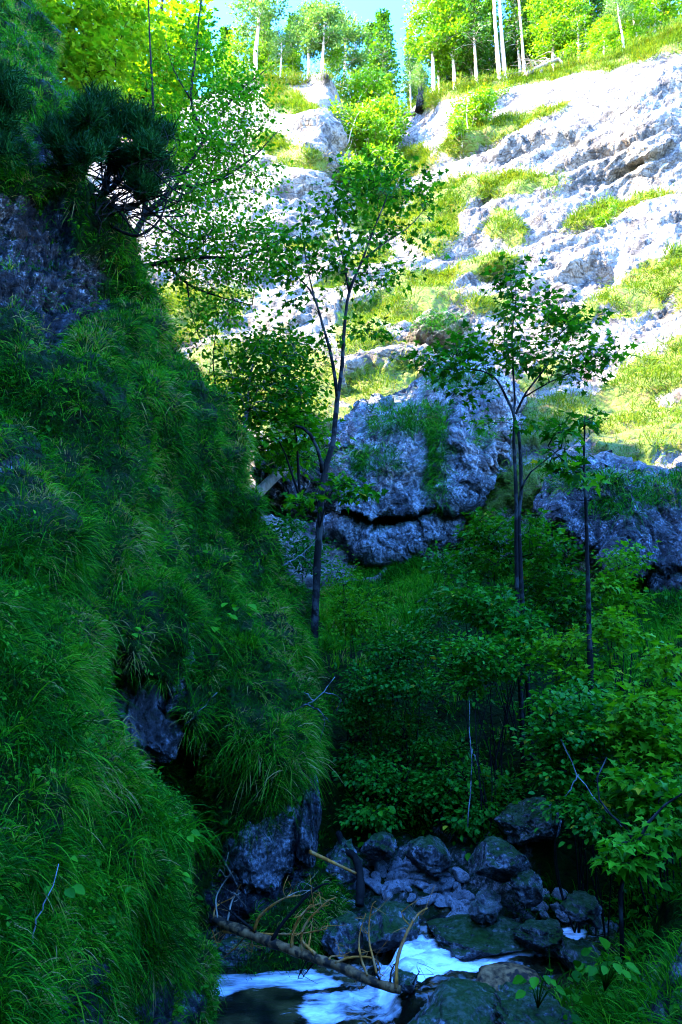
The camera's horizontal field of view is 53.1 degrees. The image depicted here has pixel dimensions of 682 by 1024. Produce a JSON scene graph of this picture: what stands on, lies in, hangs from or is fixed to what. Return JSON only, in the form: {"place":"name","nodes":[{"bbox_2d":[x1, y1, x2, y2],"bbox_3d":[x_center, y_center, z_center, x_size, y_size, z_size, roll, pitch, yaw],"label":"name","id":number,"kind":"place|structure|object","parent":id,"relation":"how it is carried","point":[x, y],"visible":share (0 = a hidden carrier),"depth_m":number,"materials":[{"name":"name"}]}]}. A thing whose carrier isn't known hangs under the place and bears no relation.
{"place":"outdoors","nodes":[
{"label":"outdoors","id":0,"kind":"place"},
{"bbox_2d":[0,567,230,1023],"bbox_3d":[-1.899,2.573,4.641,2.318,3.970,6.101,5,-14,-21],"label":"slope","id":1,"kind":"structure","parent":0,"point":[167,1019],"depth_m":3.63,"materials":[{"name":"green plant"}]},
{"bbox_2d":[24,683,117,825],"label":"grass tuft","id":2,"kind":"object","parent":1,"relation":"on","point":[71,724],"visible":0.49,"depth_m":3.56,"materials":[{"name":"green plant"}]},
{"bbox_2d":[115,790,226,878],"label":"grass tuft","id":3,"kind":"object","parent":1,"relation":"on","point":[172,818],"visible":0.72,"depth_m":3.95,"materials":[{"name":"green plant"}]},
{"bbox_2d":[174,797,241,909],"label":"grass tuft","id":4,"kind":"object","parent":1,"relation":"on","point":[199,838],"visible":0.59,"depth_m":4.51,"materials":[{"name":"green plant"}]},
{"bbox_2d":[0,0,342,973],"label":"hillside","id":5,"kind":"structure","parent":0,"point":[20,280],"depth_m":7.07,"materials":[{"name":"green plant"}]},
{"bbox_2d":[0,58,40,174],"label":"mountain pine","id":6,"kind":"object","parent":5,"relation":"on","point":[13,100],"visible":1,"depth_m":8.60,"materials":[{"name":"green plant"}]},
{"bbox_2d":[36,0,175,103],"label":"lime tree","id":7,"kind":"object","parent":5,"relation":"on","point":[103,43],"visible":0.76,"depth_m":18.85,"materials":[{"name":"green plant"}]},
{"bbox_2d":[31,73,210,246],"bbox_3d":[-3.211,-5.093,9.745,2.270,3.451,2.275,11,-17,-38],"label":"mountain pine","id":8,"kind":"object","parent":5,"relation":"on","point":[140,165],"visible":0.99,"depth_m":9.56,"materials":[{"name":"green plant"}]},
{"bbox_2d":[111,678,182,763],"bbox_3d":[-1.941,1.958,6.566,0.803,0.957,0.903,-13,-18,42],"label":"rock outcrop","id":9,"kind":"object","parent":5,"relation":"on","point":[151,722],"visible":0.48,"depth_m":6.33,"materials":[{"name":"grey stone"}]},
{"bbox_2d":[114,0,243,169],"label":"lime tree","id":10,"kind":"object","parent":5,"relation":"on","point":[180,9],"visible":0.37,"depth_m":22.23,"materials":[{"name":"green plant"}]},
{"bbox_2d":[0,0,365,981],"bbox_3d":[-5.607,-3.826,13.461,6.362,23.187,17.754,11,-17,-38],"label":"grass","id":11,"kind":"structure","parent":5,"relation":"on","point":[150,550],"depth_m":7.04,"materials":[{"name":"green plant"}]},
{"bbox_2d":[126,0,316,360],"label":"beech tree","id":12,"kind":"object","parent":5,"relation":"on","point":[241,89],"visible":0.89,"depth_m":13.16,"materials":[{"name":"green plant"}]},
{"bbox_2d":[185,294,286,446],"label":"hazel bush","id":13,"kind":"object","parent":5,"relation":"on","point":[263,423],"visible":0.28,"depth_m":12.94,"materials":[{"name":"green plant"}]},
{"bbox_2d":[205,309,336,432],"bbox_3d":[-1.241,-1.860,11.709,2.366,3.512,2.190,0,-14,0],"label":"beech tree","id":14,"kind":"object","parent":5,"relation":"on","point":[293,387],"visible":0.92,"depth_m":11.65,"materials":[{"name":"green plant"}]},
{"bbox_2d":[292,771,321,868],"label":"rock outcrop","id":15,"kind":"object","parent":5,"relation":"on","point":[305,841],"visible":0.73,"depth_m":7.22,"materials":[{"name":"stone"}]},
{"bbox_2d":[325,837,362,892],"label":"boulder","id":16,"kind":"object","parent":5,"relation":"on","point":[337,853],"visible":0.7,"depth_m":7.31,"materials":[{"name":"stone"}]},
{"bbox_2d":[246,144,469,652],"bbox_3d":[0.215,-2.302,10.990,3.866,8.970,2.178,6,-15,-24],"label":"maple tree","id":17,"kind":"object","parent":5,"relation":"on","point":[355,188],"visible":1,"depth_m":11.22,"materials":[{"name":"green plant"}]},
{"bbox_2d":[64,0,680,104],"label":"sky","id":18,"kind":"structure","parent":0,"point":[366,9],"materials":[{"name":"white"}]},
{"bbox_2d":[88,33,681,589],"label":"cliff","id":19,"kind":"structure","parent":0,"point":[616,131],"depth_m":35.58,"materials":[{"name":"stone"}]},
{"bbox_2d":[218,24,263,87],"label":"broadleaf tree","id":20,"kind":"object","parent":19,"relation":"on","point":[239,50],"visible":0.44,"depth_m":57.30,"materials":[{"name":"green plant"}]},
{"bbox_2d":[224,0,291,71],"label":"pine tree","id":21,"kind":"object","parent":19,"relation":"on","point":[266,11],"visible":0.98,"depth_m":54.39,"materials":[{"name":"green plant"}]},
{"bbox_2d":[266,26,297,76],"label":"pine tree","id":22,"kind":"object","parent":19,"relation":"on","point":[282,40],"visible":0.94,"depth_m":54.46,"materials":[{"name":"green plant"}]},
{"bbox_2d":[287,0,333,73],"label":"pine tree","id":23,"kind":"object","parent":19,"relation":"on","point":[297,26],"visible":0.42,"depth_m":53.34,"materials":[{"name":"green plant"}]},
{"bbox_2d":[296,0,349,72],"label":"pine tree","id":24,"kind":"object","parent":19,"relation":"on","point":[327,12],"visible":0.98,"depth_m":52.50,"materials":[{"name":"green plant"}]},
{"bbox_2d":[324,48,351,102],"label":"broadleaf tree","id":25,"kind":"object","parent":19,"relation":"on","point":[335,58],"visible":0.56,"depth_m":54.04,"materials":[{"name":"green plant"}]},
{"bbox_2d":[315,5,373,102],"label":"pine tree","id":26,"kind":"object","parent":19,"relation":"on","point":[355,57],"visible":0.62,"depth_m":56.63,"materials":[{"name":"green plant"}]},
{"bbox_2d":[324,95,385,151],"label":"shrub","id":27,"kind":"object","parent":19,"relation":"on","point":[367,125],"visible":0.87,"depth_m":47.07,"materials":[{"name":"green plant"}]},
{"bbox_2d":[338,63,392,117],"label":"shrub","id":28,"kind":"object","parent":19,"relation":"on","point":[364,87],"visible":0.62,"depth_m":53.17,"materials":[{"name":"green plant"}]},
{"bbox_2d":[335,149,399,202],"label":"shrub","id":29,"kind":"object","parent":19,"relation":"on","point":[347,162],"visible":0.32,"depth_m":42.66,"materials":[{"name":"green plant"}]},
{"bbox_2d":[342,111,401,165],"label":"shrub","id":30,"kind":"object","parent":19,"relation":"on","point":[389,138],"visible":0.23,"depth_m":47.79,"materials":[{"name":"green plant"}]},
{"bbox_2d":[344,88,411,143],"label":"shrub","id":31,"kind":"object","parent":19,"relation":"on","point":[384,107],"visible":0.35,"depth_m":50.59,"materials":[{"name":"green plant"}]},
{"bbox_2d":[358,103,414,161],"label":"shrub","id":32,"kind":"object","parent":19,"relation":"on","point":[397,124],"visible":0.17,"depth_m":50.11,"materials":[{"name":"green plant"}]},
{"bbox_2d":[368,7,408,108],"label":"spruce tree","id":33,"kind":"object","parent":19,"relation":"on","point":[382,54],"visible":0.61,"depth_m":69.25,"materials":[{"name":"green plant"}]},
{"bbox_2d":[362,140,416,184],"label":"shrub","id":34,"kind":"object","parent":19,"relation":"on","point":[382,155],"visible":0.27,"depth_m":45.59,"materials":[{"name":"green plant"}]},
{"bbox_2d":[399,29,424,108],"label":"spruce tree","id":35,"kind":"object","parent":19,"relation":"on","point":[408,62],"visible":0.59,"depth_m":66.14,"materials":[{"name":"green plant"}]},
{"bbox_2d":[157,24,681,547],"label":"grass","id":36,"kind":"structure","parent":19,"relation":"on","point":[651,46],"depth_m":33.55,"materials":[{"name":"green plant"}]},
{"bbox_2d":[311,355,527,568],"bbox_3d":[2.509,-1.819,20.497,7.202,7.897,5.741,0,-14,0],"label":"rock outcrop","id":37,"kind":"object","parent":19,"relation":"on","point":[399,521],"visible":0.67,"depth_m":17.98,"materials":[{"name":"grey stone"}]},
{"bbox_2d":[393,0,456,89],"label":"broadleaf tree","id":38,"kind":"object","parent":19,"relation":"on","point":[424,7],"visible":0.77,"depth_m":56.15,"materials":[{"name":"green plant"}]},
{"bbox_2d":[403,309,474,349],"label":"rock outcrop","id":39,"kind":"object","parent":19,"relation":"on","point":[416,333],"visible":0.45,"depth_m":27.16,"materials":[{"name":"stone"}]},
{"bbox_2d":[418,0,484,87],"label":"broadleaf tree","id":40,"kind":"object","parent":19,"relation":"on","point":[451,7],"visible":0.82,"depth_m":55.64,"materials":[{"name":"green plant"}]},
{"bbox_2d":[224,14,681,109],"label":"grass","id":41,"kind":"structure","parent":19,"relation":"on","point":[602,57],"depth_m":49.20,"materials":[{"name":"green plant"}]},
{"bbox_2d":[255,305,681,536],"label":"grass","id":42,"kind":"structure","parent":19,"relation":"on","point":[431,423],"depth_m":17.91,"materials":[{"name":"green plant"}]},
{"bbox_2d":[447,0,492,89],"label":"tree","id":43,"kind":"object","parent":19,"relation":"on","point":[471,72],"visible":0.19,"depth_m":56.25,"materials":[{"name":"green plant"}]},
{"bbox_2d":[446,82,498,127],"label":"shrub","id":44,"kind":"object","parent":19,"relation":"on","point":[479,106],"visible":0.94,"depth_m":45.05,"materials":[{"name":"green plant"}]},
{"bbox_2d":[451,0,498,76],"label":"spruce tree","id":45,"kind":"object","parent":19,"relation":"on","point":[480,21],"visible":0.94,"depth_m":54.85,"materials":[{"name":"green plant"}]},
{"bbox_2d":[479,0,511,79],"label":"spruce tree","id":46,"kind":"object","parent":19,"relation":"on","point":[489,7],"visible":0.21,"depth_m":61.23,"materials":[{"name":"green plant"}]},
{"bbox_2d":[493,0,543,71],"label":"spruce tree","id":47,"kind":"object","parent":19,"relation":"on","point":[513,19],"visible":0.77,"depth_m":55.22,"materials":[{"name":"green plant"}]},
{"bbox_2d":[517,0,582,68],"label":"broadleaf tree","id":48,"kind":"object","parent":19,"relation":"on","point":[545,9],"visible":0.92,"depth_m":52.51,"materials":[{"name":"green plant"}]},
{"bbox_2d":[553,0,598,64],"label":"broadleaf tree","id":49,"kind":"object","parent":19,"relation":"on","point":[577,14],"visible":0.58,"depth_m":51.36,"materials":[{"name":"green plant"}]},
{"bbox_2d":[583,13,622,59],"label":"shrub","id":50,"kind":"object","parent":19,"relation":"on","point":[604,29],"visible":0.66,"depth_m":47.53,"materials":[{"name":"green plant"}]},
{"bbox_2d":[600,0,635,47],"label":"pine tree","id":51,"kind":"object","parent":19,"relation":"on","point":[621,11],"visible":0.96,"depth_m":48.09,"materials":[{"name":"green plant"}]},
{"bbox_2d":[611,0,659,49],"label":"broadleaf tree","id":52,"kind":"object","parent":19,"relation":"on","point":[632,19],"visible":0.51,"depth_m":48.78,"materials":[{"name":"green plant"}]},
{"bbox_2d":[624,0,681,33],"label":"broadleaf tree","id":53,"kind":"object","parent":19,"relation":"on","point":[665,4],"visible":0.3,"depth_m":49.30,"materials":[{"name":"green plant"}]},
{"bbox_2d":[209,907,638,1023],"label":"water","id":54,"kind":"structure","parent":0,"point":[330,996],"depth_m":5.67,"materials":[{"name":"liquid"}]},
{"bbox_2d":[211,852,434,993],"bbox_3d":[-0.269,3.447,5.702,2.261,0.909,0.484,-9,-16,33],"label":"fallen log","id":55,"kind":"object","parent":54,"relation":"on","point":[267,940],"visible":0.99,"depth_m":5.61,"materials":[{"name":"wood"}]},
{"bbox_2d":[320,911,363,959],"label":"boulder","id":56,"kind":"object","parent":54,"relation":"on","point":[346,934],"visible":0.87,"depth_m":6.36,"materials":[{"name":"stone"}]},
{"bbox_2d":[356,901,419,952],"bbox_3d":[0.461,3.900,6.413,0.662,0.404,0.503,9,-16,-32],"label":"boulder","id":57,"kind":"object","parent":54,"relation":"on","point":[383,926],"visible":0.77,"depth_m":6.28,"materials":[{"name":"stone"}]},
{"bbox_2d":[408,977,496,1023],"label":"boulder","id":58,"kind":"object","parent":54,"relation":"in","point":[453,1000],"visible":0.88,"depth_m":4.33,"materials":[{"name":"stone"}]},
{"bbox_2d":[426,913,527,960],"bbox_3d":[1.288,3.865,6.231,0.909,0.312,0.881,1,-14,-4],"label":"boulder","id":59,"kind":"object","parent":54,"relation":"in","point":[464,937],"visible":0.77,"depth_m":6.05,"materials":[{"name":"stone"}]},
{"bbox_2d":[468,887,501,924],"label":"boulder","id":60,"kind":"object","parent":59,"relation":"on","point":[485,905],"visible":1,"depth_m":6.20,"materials":[{"name":"grey stone"}]},
{"bbox_2d":[476,962,540,990],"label":"boulder","id":61,"kind":"object","parent":54,"relation":"in","point":[494,975],"visible":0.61,"depth_m":5.18,"materials":[{"name":"grey stone"}]},
{"bbox_2d":[511,918,565,957],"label":"boulder","id":62,"kind":"object","parent":54,"relation":"in","point":[544,937],"visible":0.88,"depth_m":5.80,"materials":[{"name":"stone"}]},
{"bbox_2d":[555,937,599,981],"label":"boulder","id":63,"kind":"object","parent":54,"relation":"on","point":[570,951],"visible":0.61,"depth_m":5.45,"materials":[{"name":"stone"}]},
{"bbox_2d":[194,543,681,1023],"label":"ground","id":64,"kind":"structure","parent":0,"point":[539,856],"depth_m":8.43,"materials":[{"name":"green plant"}]},
{"bbox_2d":[216,935,269,965],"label":"boulder","id":65,"kind":"object","parent":64,"relation":"on","point":[227,944],"visible":0.27,"depth_m":6.30,"materials":[{"name":"stone"}]},
{"bbox_2d":[211,802,299,893],"bbox_3d":[-1.004,3.529,7.403,1.076,1.082,0.908,-12,-18,41],"label":"rock outcrop","id":66,"kind":"object","parent":64,"relation":"on","point":[253,870],"visible":0.66,"depth_m":7.00,"materials":[{"name":"stone"}]},
{"bbox_2d":[250,441,344,522],"bbox_3d":[-0.966,-0.632,14.181,1.902,1.570,2.795,-5,-14,18],"label":"rock outcrop","id":67,"kind":"object","parent":64,"relation":"on","point":[277,489],"visible":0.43,"depth_m":13.58,"materials":[{"name":"stone"}]},
{"bbox_2d":[250,397,355,492],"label":"maple sapling","id":68,"kind":"object","parent":64,"relation":"on","point":[292,443],"visible":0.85,"depth_m":11.30,"materials":[{"name":"green plant"}]},
{"bbox_2d":[266,503,342,588],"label":"beech bush","id":69,"kind":"object","parent":64,"relation":"on","point":[302,548],"visible":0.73,"depth_m":10.68,"materials":[{"name":"green plant"}]},
{"bbox_2d":[280,471,388,527],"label":"maple sapling","id":70,"kind":"object","parent":64,"relation":"on","point":[362,495],"visible":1,"depth_m":9.82,"materials":[{"name":"green plant"}]},
{"bbox_2d":[336,831,364,907],"bbox_3d":[0.117,3.807,7.312,0.153,0.568,0.888,3,-14,-14],"label":"bent trunk","id":71,"kind":"object","parent":64,"relation":"on","point":[360,881],"visible":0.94,"depth_m":7.07,"materials":[{"name":"brown plant"}]},
{"bbox_2d":[314,545,395,744],"bbox_3d":[0.292,2.067,10.191,1.298,3.039,1.882,-8,-16,30],"label":"beech sapling","id":72,"kind":"object","parent":64,"relation":"on","point":[348,619],"visible":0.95,"depth_m":10.14,"materials":[{"name":"green plant"}]},
{"bbox_2d":[374,860,386,877],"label":"stone","id":73,"kind":"object","parent":64,"relation":"on","point":[382,871],"visible":0.73,"depth_m":7.80,"materials":[{"name":"stone"}]},
{"bbox_2d":[360,830,396,860],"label":"boulder","id":74,"kind":"object","parent":73,"relation":"on","point":[379,846],"visible":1,"depth_m":7.65,"materials":[{"name":"stone"}]},
{"bbox_2d":[327,624,458,804],"bbox_3d":[0.846,2.770,9.377,1.792,2.518,2.383,-4,-14,17],"label":"hazel bush","id":75,"kind":"object","parent":64,"relation":"on","point":[393,685],"visible":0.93,"depth_m":9.10,"materials":[{"name":"green plant"}]},
{"bbox_2d":[323,747,465,837],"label":"beech bush","id":76,"kind":"object","parent":64,"relation":"on","point":[378,777],"visible":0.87,"depth_m":8.32,"materials":[{"name":"green plant"}]},
{"bbox_2d":[325,663,468,781],"bbox_3d":[0.659,2.940,9.313,2.004,1.700,1.810,0,-14,0],"label":"beech bush","id":77,"kind":"object","parent":64,"relation":"on","point":[376,723],"visible":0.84,"depth_m":9.13,"materials":[{"name":"green plant"}]},
{"bbox_2d":[403,834,450,877],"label":"boulder","id":78,"kind":"object","parent":64,"relation":"on","point":[429,854],"visible":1,"depth_m":7.30,"materials":[{"name":"stone"}]},
{"bbox_2d":[408,540,468,713],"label":"sapling","id":79,"kind":"object","parent":64,"relation":"on","point":[428,612],"visible":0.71,"depth_m":11.09,"materials":[{"name":"green plant"}]},
{"bbox_2d":[402,729,539,842],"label":"beech bush","id":80,"kind":"object","parent":64,"relation":"on","point":[464,793],"visible":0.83,"depth_m":8.17,"materials":[{"name":"green plant"}]},
{"bbox_2d":[417,630,551,840],"bbox_3d":[1.742,2.645,8.088,1.638,2.466,1.577,-7,-15,27],"label":"hazel bush","id":81,"kind":"object","parent":64,"relation":"on","point":[477,649],"visible":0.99,"depth_m":8.11,"materials":[{"name":"green plant"}]},
{"bbox_2d":[417,557,559,780],"bbox_3d":[1.912,2.125,9.200,1.606,3.155,2.288,11,-17,-38],"label":"maple bush","id":82,"kind":"object","parent":64,"relation":"on","point":[476,599],"visible":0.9,"depth_m":9.03,"materials":[{"name":"green plant"}]},
{"bbox_2d":[300,541,681,1023],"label":"undergrowth","id":83,"kind":"object","parent":64,"relation":"on","point":[577,974],"visible":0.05,"depth_m":5.01,"materials":[{"name":"green plant"}]},
{"bbox_2d":[301,537,681,1023],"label":"grass","id":84,"kind":"structure","parent":64,"relation":"on","point":[620,1014],"depth_m":10.72,"materials":[{"name":"green plant"}]},
{"bbox_2d":[468,835,529,882],"bbox_3d":[1.534,3.374,6.634,0.560,0.443,0.910,-1,-14,3],"label":"boulder","id":85,"kind":"object","parent":64,"relation":"on","point":[497,859],"visible":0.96,"depth_m":6.39,"materials":[{"name":"stone"}]},
{"bbox_2d":[448,506,574,739],"bbox_3d":[2.585,1.605,10.062,1.966,3.550,1.945,0,-14,0],"label":"maple bush","id":86,"kind":"object","parent":64,"relation":"on","point":[491,528],"visible":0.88,"depth_m":10.12,"materials":[{"name":"green plant"}]},
{"bbox_2d":[390,251,645,768],"bbox_3d":[2.539,-0.392,9.377,3.764,7.534,2.055,0,-14,0],"label":"maple tree","id":87,"kind":"object","parent":64,"relation":"on","point":[555,315],"visible":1,"depth_m":9.74,"materials":[{"name":"green plant"}]},
{"bbox_2d":[511,870,542,907],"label":"boulder","id":88,"kind":"object","parent":64,"relation":"on","point":[527,888],"visible":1,"depth_m":6.15,"materials":[{"name":"stone"}]},
{"bbox_2d":[493,797,561,845],"bbox_3d":[2.072,3.369,7.393,0.702,0.478,1.132,3,-14,-13],"label":"boulder","id":89,"kind":"object","parent":64,"relation":"on","point":[520,822],"visible":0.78,"depth_m":7.19,"materials":[{"name":"stone"}]},
{"bbox_2d":[507,532,612,718],"bbox_3d":[3.092,1.668,9.576,1.512,2.778,1.975,0,-14,0],"label":"maple bush","id":90,"kind":"object","parent":64,"relation":"on","point":[555,584],"visible":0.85,"depth_m":9.53,"materials":[{"name":"green plant"}]},
{"bbox_2d":[504,676,631,934],"bbox_3d":[2.390,2.933,6.600,1.320,2.626,1.818,-8,-16,31],"label":"hazel bush","id":91,"kind":"object","parent":64,"relation":"on","point":[574,738],"visible":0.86,"depth_m":6.51,"materials":[{"name":"green plant"}]},
{"bbox_2d":[530,407,613,798],"bbox_3d":[2.771,0.901,7.731,1.040,4.567,0.912,0,-14,0],"label":"maple tree","id":92,"kind":"object","parent":64,"relation":"on","point":[553,467],"visible":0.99,"depth_m":7.97,"materials":[{"name":"green plant"}]},
{"bbox_2d":[559,890,601,929],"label":"boulder","id":93,"kind":"object","parent":64,"relation":"on","point":[580,907],"visible":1,"depth_m":5.52,"materials":[{"name":"stone"}]},
{"bbox_2d":[516,604,653,781],"bbox_3d":[2.891,2.080,7.848,1.773,2.025,1.339,0,-14,0],"label":"maple sapling","id":94,"kind":"object","parent":64,"relation":"on","point":[608,622],"visible":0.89,"depth_m":7.82,"materials":[{"name":"green plant"}]},
{"bbox_2d":[527,773,662,961],"bbox_3d":[2.184,3.266,5.809,1.083,1.906,1.571,-4,-14,17],"label":"hazel bush","id":95,"kind":"object","parent":64,"relation":"on","point":[595,824],"visible":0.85,"depth_m":5.85,"materials":[{"name":"green plant"}]},
{"bbox_2d":[532,450,681,594],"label":"rock wall","id":96,"kind":"structure","parent":64,"relation":"on","point":[665,528],"depth_m":14.03,"materials":[{"name":"grey stone"}]},
{"bbox_2d":[581,947,640,991],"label":"herb","id":97,"kind":"object","parent":64,"relation":"on","point":[591,970],"visible":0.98,"depth_m":4.02,"materials":[{"name":"green plant"}]},
{"bbox_2d":[572,539,666,700],"bbox_3d":[3.630,1.488,8.979,1.755,2.442,1.109,9,-16,-34],"label":"maple sapling","id":98,"kind":"object","parent":64,"relation":"on","point":[619,572],"visible":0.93,"depth_m":9.00,"materials":[{"name":"green plant"}]},
{"bbox_2d":[564,633,681,899],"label":"maple bush","id":99,"kind":"object","parent":64,"relation":"on","point":[651,744],"visible":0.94,"depth_m":6.15,"materials":[{"name":"green plant"}]},
{"bbox_2d":[574,758,681,922],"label":"maple bush","id":100,"kind":"object","parent":64,"relation":"on","point":[634,789],"visible":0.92,"depth_m":5.32,"materials":[{"name":"green plant"}]},
{"bbox_2d":[587,757,681,983],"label":"maple sapling","id":101,"kind":"object","parent":64,"relation":"on","point":[630,859],"visible":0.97,"depth_m":4.69,"materials":[{"name":"green plant"}]},
{"bbox_2d":[492,981,572,1023],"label":"boulder","id":102,"kind":"object","parent":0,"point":[509,1008],"visible":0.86,"depth_m":4.16,"materials":[{"name":"stone"}]},
{"bbox_2d":[512,967,565,1007],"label":"herb","id":103,"kind":"object","parent":102,"relation":"on","point":[520,980],"visible":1,"depth_m":4.09,"materials":[{"name":"green plant"}]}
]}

